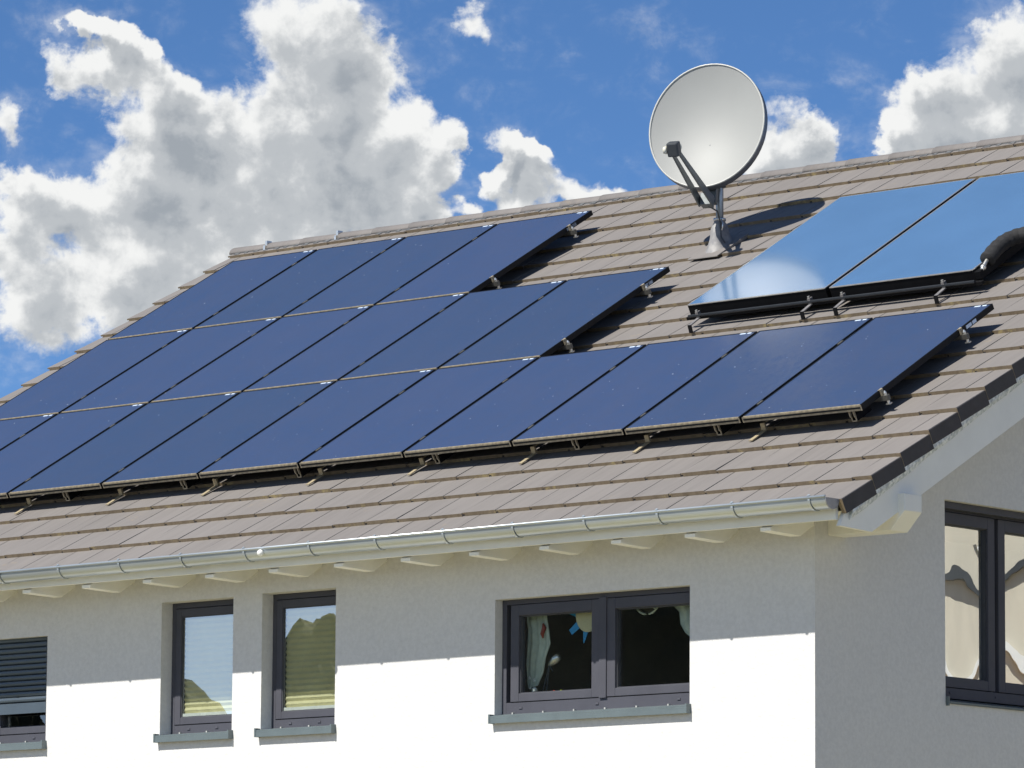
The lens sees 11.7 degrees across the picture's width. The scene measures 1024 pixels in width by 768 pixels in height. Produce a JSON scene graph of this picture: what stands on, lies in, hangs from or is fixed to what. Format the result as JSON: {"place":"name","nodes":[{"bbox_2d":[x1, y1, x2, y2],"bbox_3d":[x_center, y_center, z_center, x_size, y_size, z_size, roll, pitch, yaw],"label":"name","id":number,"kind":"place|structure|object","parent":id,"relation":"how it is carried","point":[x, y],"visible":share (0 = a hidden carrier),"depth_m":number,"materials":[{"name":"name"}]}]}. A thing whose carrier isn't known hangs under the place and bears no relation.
{"place":"outdoors","nodes":[
{"label":"outdoors","id":0,"kind":"place"},
{"bbox_2d":[0,0,1023,397],"label":"sky","id":1,"kind":"structure","parent":0,"point":[143,143],"materials":[{"name":"blue"}]},
{"label":"ground","id":2,"kind":"structure","parent":0,"visible":0},
{"bbox_2d":[0,135,1023,767],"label":"house","id":3,"kind":"structure","parent":2,"relation":"on","point":[846,589],"depth_m":33.69,"materials":[{"name":"white paint"}]},
{"bbox_2d":[0,636,47,750],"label":"window","id":4,"kind":"structure","parent":3,"relation":"in","point":[32,737],"depth_m":36.53,"materials":[{"name":"grey glass"}]},
{"bbox_2d":[14,495,34,513],"bbox_3d":[-3.667,0.901,37.573,0.036,0.055,0.270,-6,19,41],"label":"roof hook","id":5,"kind":"object","parent":3,"relation":"attached to","point":[29,501],"visible":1,"depth_m":37.59,"materials":[{"name":"metal"}]},
{"bbox_2d":[62,490,84,500],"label":"support rail","id":6,"kind":"object","parent":3,"relation":"attached to","point":[69,496],"visible":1,"depth_m":37.25,"materials":[{"name":"silver metal"}]},
{"bbox_2d":[105,486,125,504],"bbox_3d":[-2.926,0.817,36.928,0.036,0.055,0.270,-6,19,41],"label":"roof hook","id":7,"kind":"object","parent":3,"relation":"attached to","point":[120,492],"visible":1,"depth_m":36.94,"materials":[{"name":"metal"}]},
{"bbox_2d":[179,478,202,488],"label":"support rail","id":8,"kind":"object","parent":3,"relation":"attached to","point":[187,484],"visible":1,"depth_m":36.44,"materials":[{"name":"silver metal"}]},
{"bbox_2d":[153,599,233,742],"bbox_3d":[-2.177,2.019,35.335,0.794,1.032,0.228,-6,-10,41],"label":"window","id":9,"kind":"structure","parent":3,"relation":"in","point":[202,632],"depth_m":35.44,"materials":[{"name":"clear glass"}]},
{"bbox_2d":[201,476,220,495],"bbox_3d":[-2.182,0.733,36.281,0.036,0.055,0.270,-6,19,41],"label":"roof hook","id":10,"kind":"object","parent":3,"relation":"attached to","point":[215,482],"visible":1,"depth_m":36.29,"materials":[{"name":"metal"}]},
{"bbox_2d":[254,590,335,737],"bbox_3d":[-1.428,1.930,34.683,0.787,1.040,0.228,-6,-10,41],"label":"window","id":11,"kind":"structure","parent":3,"relation":"in","point":[304,623],"depth_m":34.78,"materials":[{"name":"clear glass"}]},
{"bbox_2d":[293,466,316,477],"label":"support rail","id":12,"kind":"object","parent":3,"relation":"attached to","point":[301,472],"visible":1,"depth_m":35.69,"materials":[{"name":"silver metal"}]},
{"bbox_2d":[306,465,326,484],"bbox_3d":[-1.389,0.643,35.590,0.036,0.055,0.270,-6,19,41],"label":"roof hook","id":13,"kind":"object","parent":3,"relation":"attached to","point":[321,472],"visible":1,"depth_m":35.60,"materials":[{"name":"metal"}]},
{"bbox_2d":[81,338,573,398],"bbox_3d":[-1.875,-0.022,38.328,6.142,0.107,0.060,-6,19,41],"label":"mounting rail","id":14,"kind":"object","parent":3,"relation":"attached to","point":[568,345],"visible":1,"depth_m":36.34,"materials":[{"name":"metal"}]},
{"bbox_2d":[0,329,190,419],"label":"solar panel","id":15,"kind":"object","parent":14,"relation":"attached to","point":[79,378],"visible":1,"depth_m":40.35,"materials":[{"name":"blue glass"}]},
{"bbox_2d":[61,317,279,412],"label":"solar panel","id":16,"kind":"object","parent":14,"relation":"attached to","point":[150,378],"visible":1,"depth_m":39.67,"materials":[{"name":"blue glass"}]},
{"bbox_2d":[150,305,371,402],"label":"solar panel","id":17,"kind":"object","parent":14,"relation":"attached to","point":[255,358],"visible":1,"depth_m":39.01,"materials":[{"name":"blue glass"}]},
{"bbox_2d":[243,293,467,391],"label":"solar panel","id":18,"kind":"object","parent":14,"relation":"attached to","point":[352,345],"visible":1,"depth_m":38.35,"materials":[{"name":"blue glass"}]},
{"bbox_2d":[340,280,566,379],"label":"solar panel","id":19,"kind":"object","parent":14,"relation":"attached to","point":[449,333],"visible":1,"depth_m":37.69,"materials":[{"name":"blue glass"}]},
{"bbox_2d":[439,267,669,367],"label":"solar panel","id":20,"kind":"object","parent":14,"relation":"attached to","point":[569,310],"visible":1,"depth_m":37.01,"materials":[{"name":"blue glass"}]},
{"bbox_2d":[213,276,501,315],"bbox_3d":[-1.653,-0.618,40.205,4.122,0.107,0.060,-6,19,41],"label":"mounting rail","id":21,"kind":"object","parent":3,"relation":"attached to","point":[495,282],"visible":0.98,"depth_m":38.87,"materials":[{"name":"metal"}]},
{"bbox_2d":[108,249,316,339],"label":"solar panel","id":22,"kind":"object","parent":21,"relation":"attached to","point":[208,297],"visible":1,"depth_m":41.55,"materials":[{"name":"blue glass"}]},
{"bbox_2d":[194,237,405,328],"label":"solar panel","id":23,"kind":"object","parent":21,"relation":"attached to","point":[296,285],"visible":1,"depth_m":40.89,"materials":[{"name":"blue glass"}]},
{"bbox_2d":[284,224,496,316],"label":"solar panel","id":24,"kind":"object","parent":21,"relation":"attached to","point":[387,272],"visible":1,"depth_m":40.23,"materials":[{"name":"blue glass"}]},
{"bbox_2d":[376,210,592,304],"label":"solar panel","id":25,"kind":"object","parent":21,"relation":"attached to","point":[497,251],"visible":1,"depth_m":39.54,"materials":[{"name":"blue glass"}]},
{"bbox_2d":[162,283,652,347],"bbox_3d":[-1.282,-0.434,39.063,6.142,0.107,0.060,-6,19,41],"label":"mounting rail","id":26,"kind":"object","parent":3,"relation":"attached to","point":[646,291],"visible":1,"depth_m":37.07,"materials":[{"name":"metal"}]},
{"bbox_2d":[407,455,426,474],"bbox_3d":[-0.654,0.559,34.950,0.036,0.055,0.270,-6,19,41],"label":"roof hook","id":27,"kind":"object","parent":3,"relation":"attached to","point":[422,461],"visible":1,"depth_m":34.96,"materials":[{"name":"metal"}]},
{"bbox_2d":[292,224,577,265],"bbox_3d":[-1.043,-1.043,40.960,4.122,0.107,0.060,-6,19,41],"label":"mounting rail","id":28,"kind":"object","parent":3,"relation":"attached to","point":[572,231],"visible":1,"depth_m":39.63,"materials":[{"name":"metal"}]},
{"bbox_2d":[432,452,454,463],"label":"support rail","id":29,"kind":"object","parent":3,"relation":"attached to","point":[440,458],"visible":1,"depth_m":34.81,"materials":[{"name":"silver metal"}]},
{"bbox_2d":[25,388,891,481],"bbox_3d":[-1.372,0.512,35.748,10.182,0.107,0.060,-6,19,41],"label":"mounting rail","id":30,"kind":"object","parent":3,"relation":"attached to","point":[885,396],"visible":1,"depth_m":32.44,"materials":[{"name":"metal"}]},
{"bbox_2d":[0,414,56,449],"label":"solar panel","id":31,"kind":"object","parent":30,"relation":"attached to","point":[12,430],"visible":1,"depth_m":39.39,"materials":[{"name":"blue glass"}]},
{"bbox_2d":[0,403,146,498],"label":"solar panel","id":32,"kind":"object","parent":30,"relation":"attached to","point":[43,446],"visible":1,"depth_m":38.59,"materials":[{"name":"blue glass"}]},
{"bbox_2d":[9,392,239,497],"bbox_3d":[-2.932,0.465,37.821,0.989,0.050,1.691,-6,19,41],"label":"solar panel","id":33,"kind":"object","parent":30,"relation":"attached to","point":[96,462],"visible":1,"depth_m":37.76,"materials":[{"name":"blue glass"}]},
{"bbox_2d":[102,381,335,487],"bbox_3d":[-2.174,0.379,37.160,0.989,0.052,1.691,-6,19,41],"label":"solar panel","id":34,"kind":"object","parent":30,"relation":"attached to","point":[194,450],"visible":1,"depth_m":37.10,"materials":[{"name":"blue glass"}]},
{"bbox_2d":[199,369,435,477],"bbox_3d":[-1.415,0.291,36.499,0.989,0.052,1.691,-6,19,41],"label":"solar panel","id":35,"kind":"object","parent":30,"relation":"attached to","point":[294,438],"visible":1,"depth_m":36.44,"materials":[{"name":"blue glass"}]},
{"bbox_2d":[299,357,538,467],"bbox_3d":[-0.656,0.206,35.838,0.989,0.050,1.691,-6,19,41],"label":"solar panel","id":36,"kind":"object","parent":30,"relation":"attached to","point":[398,426],"visible":1,"depth_m":35.78,"materials":[{"name":"blue glass"}]},
{"bbox_2d":[404,344,645,456],"bbox_3d":[0.103,0.120,35.178,0.989,0.052,1.691,-6,19,41],"label":"solar panel","id":37,"kind":"object","parent":30,"relation":"attached to","point":[506,413],"visible":1,"depth_m":35.12,"materials":[{"name":"blue glass"}]},
{"bbox_2d":[512,331,756,445],"bbox_3d":[0.862,0.034,34.517,0.989,0.052,1.691,-6,19,41],"label":"solar panel","id":38,"kind":"object","parent":30,"relation":"attached to","point":[620,398],"visible":1,"depth_m":34.45,"materials":[{"name":"blue glass"}]},
{"bbox_2d":[625,318,872,434],"bbox_3d":[1.621,-0.053,33.856,0.989,0.050,1.691,-6,19,41],"label":"solar panel","id":39,"kind":"object","parent":30,"relation":"attached to","point":[736,384],"visible":1,"depth_m":33.79,"materials":[{"name":"blue glass"}]},
{"bbox_2d":[742,303,993,422],"bbox_3d":[2.381,-0.138,33.195,0.989,0.050,1.691,-6,19,41],"label":"solar panel","id":40,"kind":"object","parent":30,"relation":"attached to","point":[857,370],"visible":1,"depth_m":33.12,"materials":[{"name":"blue glass"}]},
{"bbox_2d":[19,327,970,437],"bbox_3d":[-0.791,0.108,36.469,10.182,0.107,0.060,-6,19,41],"label":"mounting rail","id":41,"kind":"object","parent":3,"relation":"attached to","point":[964,335],"visible":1,"depth_m":33.16,"materials":[{"name":"metal"}]},
{"bbox_2d":[518,444,537,463],"bbox_3d":[0.126,0.471,34.271,0.036,0.055,0.270,-6,19,41],"label":"roof hook","id":42,"kind":"object","parent":3,"relation":"attached to","point":[533,449],"visible":1,"depth_m":34.28,"materials":[{"name":"metal"}]},
{"bbox_2d":[528,676,537,691],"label":"flowers","id":43,"kind":"object","parent":3,"relation":"on","point":[534,689],"visible":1,"depth_m":33.45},
{"bbox_2d":[527,616,550,686],"bbox_3d":[0.179,1.770,33.477,0.210,0.540,0.027,-6,-10,41],"label":"curtain","id":44,"kind":"object","parent":3,"relation":"hanging from","point":[538,648],"visible":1,"depth_m":33.49,"materials":[{"name":"white fabric"}]},
{"bbox_2d":[540,623,545,637],"bbox_3d":[0.210,1.657,33.429,0.047,0.103,0.030,-6,-10,41],"label":"ornament","id":45,"kind":"object","parent":3,"relation":"hanging from","point":[543,630],"visible":1,"depth_m":33.42,"materials":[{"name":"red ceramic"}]},
{"bbox_2d":[542,654,560,690],"bbox_3d":[0.250,1.981,33.387,0.199,0.341,0.070,-6,-10,41],"label":"desk lamp","id":46,"kind":"object","parent":3,"relation":"on","point":[555,659],"visible":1,"depth_m":33.37,"materials":[{"name":"metal"}]},
{"bbox_2d":[569,612,591,642],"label":"paper sun","id":47,"kind":"object","parent":3,"relation":"attached to","point":[583,623],"visible":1,"depth_m":33.19,"materials":[{"name":"yellow paper"}]},
{"bbox_2d":[571,438,594,449],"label":"support rail","id":48,"kind":"object","parent":3,"relation":"attached to","point":[579,444],"visible":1,"depth_m":33.97,"materials":[{"name":"silver metal"}]},
{"bbox_2d":[488,586,690,723],"bbox_3d":[0.561,1.783,32.916,1.744,0.866,0.193,-6,-10,41],"label":"window","id":49,"kind":"structure","parent":3,"relation":"in","point":[606,693],"depth_m":32.94,"materials":[{"name":"grey plastic"}]},
{"bbox_2d":[632,432,652,452],"bbox_3d":[0.892,0.384,33.604,0.036,0.055,0.270,-6,19,41],"label":"roof hook","id":50,"kind":"object","parent":3,"relation":"attached to","point":[647,438],"visible":1,"depth_m":33.62,"materials":[{"name":"metal"}]},
{"bbox_2d":[636,608,657,614],"bbox_3d":[0.893,1.436,32.889,0.216,0.181,0.044,-6,-10,41],"label":"round lamp","id":51,"kind":"object","parent":3,"relation":"hanging from","point":[649,611],"visible":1,"depth_m":32.89,"materials":[{"name":"white fabric"}]},
{"bbox_2d":[674,605,689,635],"bbox_3d":[1.175,1.528,32.628,0.340,0.280,0.027,-6,-10,41],"label":"curtain","id":52,"kind":"object","parent":3,"relation":"hanging from","point":[684,611],"visible":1,"depth_m":32.66,"materials":[{"name":"white fabric"}]},
{"bbox_2d":[687,310,700,332],"bbox_3d":[1.318,-0.456,35.962,0.032,0.123,0.163,-6,19,41],"label":"collector bracket","id":53,"kind":"object","parent":3,"relation":"attached to","point":[697,312],"visible":1,"depth_m":35.95,"materials":[{"name":"grey metal"}]},
{"bbox_2d":[649,63,767,242],"bbox_3d":[1.516,-1.733,37.860,0.862,1.528,0.886,1,-8,-7],"label":"satellite dish","id":54,"kind":"object","parent":3,"relation":"on","point":[708,128],"visible":1,"depth_m":38.06,"materials":[{"name":"grey paint"}]},
{"bbox_2d":[688,217,748,259],"bbox_3d":[1.575,-1.100,38.015,0.290,0.332,0.380,-6,-10,41],"label":"mast flashing","id":55,"kind":"object","parent":3,"relation":"on","point":[716,246],"visible":1,"depth_m":37.96,"materials":[{"name":"grey metal"}]},
{"bbox_2d":[713,423,736,434],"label":"support rail","id":56,"kind":"object","parent":3,"relation":"attached to","point":[721,429],"visible":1,"depth_m":33.16,"materials":[{"name":"silver metal"}]},
{"bbox_2d":[748,420,768,440],"bbox_3d":[1.643,0.299,32.950,0.036,0.055,0.270,-6,19,41],"label":"roof hook","id":57,"kind":"object","parent":3,"relation":"attached to","point":[763,426],"visible":1,"depth_m":32.96,"materials":[{"name":"metal"}]},
{"bbox_2d":[800,296,812,319],"bbox_3d":[2.088,-0.544,35.292,0.032,0.123,0.163,-6,19,41],"label":"collector bracket","id":58,"kind":"object","parent":3,"relation":"attached to","point":[809,298],"visible":1,"depth_m":35.27,"materials":[{"name":"grey metal"}]},
{"bbox_2d":[833,292,845,315],"bbox_3d":[2.310,-0.569,35.099,0.032,0.123,0.163,-6,19,41],"label":"collector bracket","id":59,"kind":"object","parent":3,"relation":"attached to","point":[835,310],"visible":1,"depth_m":35.08,"materials":[{"name":"grey metal"}]},
{"bbox_2d":[848,405,871,421],"bbox_3d":[2.262,0.171,32.463,0.057,0.087,0.190,-6,19,41],"label":"support rail","id":60,"kind":"object","parent":3,"relation":"attached to","point":[855,416],"visible":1,"depth_m":32.42,"materials":[{"name":"silver metal"}]},
{"bbox_2d":[933,279,946,303],"bbox_3d":[2.970,-0.644,34.525,0.032,0.123,0.163,-6,19,41],"label":"collector bracket","id":61,"kind":"object","parent":3,"relation":"attached to","point":[935,296],"visible":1,"depth_m":34.51,"materials":[{"name":"grey metal"}]},
{"bbox_2d":[686,280,984,319],"bbox_3d":[2.256,-0.596,35.224,2.630,0.043,0.052,-6,19,41],"label":"collector rail","id":62,"kind":"object","parent":61,"relation":"attached to","point":[838,299],"visible":1,"depth_m":35.17,"materials":[{"name":"black metal"}]},
{"bbox_2d":[688,178,975,314],"bbox_3d":[2.358,-1.006,36.437,1.257,0.085,2.099,-6,19,41],"label":"solar collector","id":63,"kind":"object","parent":62,"relation":"attached to","point":[818,254],"visible":1,"depth_m":36.31,"materials":[{"name":"blue glass"}]},
{"bbox_2d":[829,172,1023,296],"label":"solar collector","id":64,"kind":"object","parent":62,"relation":"attached to","point":[951,239],"visible":1,"depth_m":35.38,"materials":[{"name":"blue glass"}]},
{"bbox_2d":[945,501,1023,710],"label":"window","id":65,"kind":"structure","parent":3,"relation":"in","point":[984,546],"depth_m":33.29,"materials":[{"name":"clear glass"}]},
{"bbox_2d":[974,227,1023,279],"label":"insulated pipe","id":66,"kind":"object","parent":3,"relation":"attached to","point":[1000,249],"visible":1,"depth_m":34.58,"materials":[{"name":"black plastic"}]}
]}

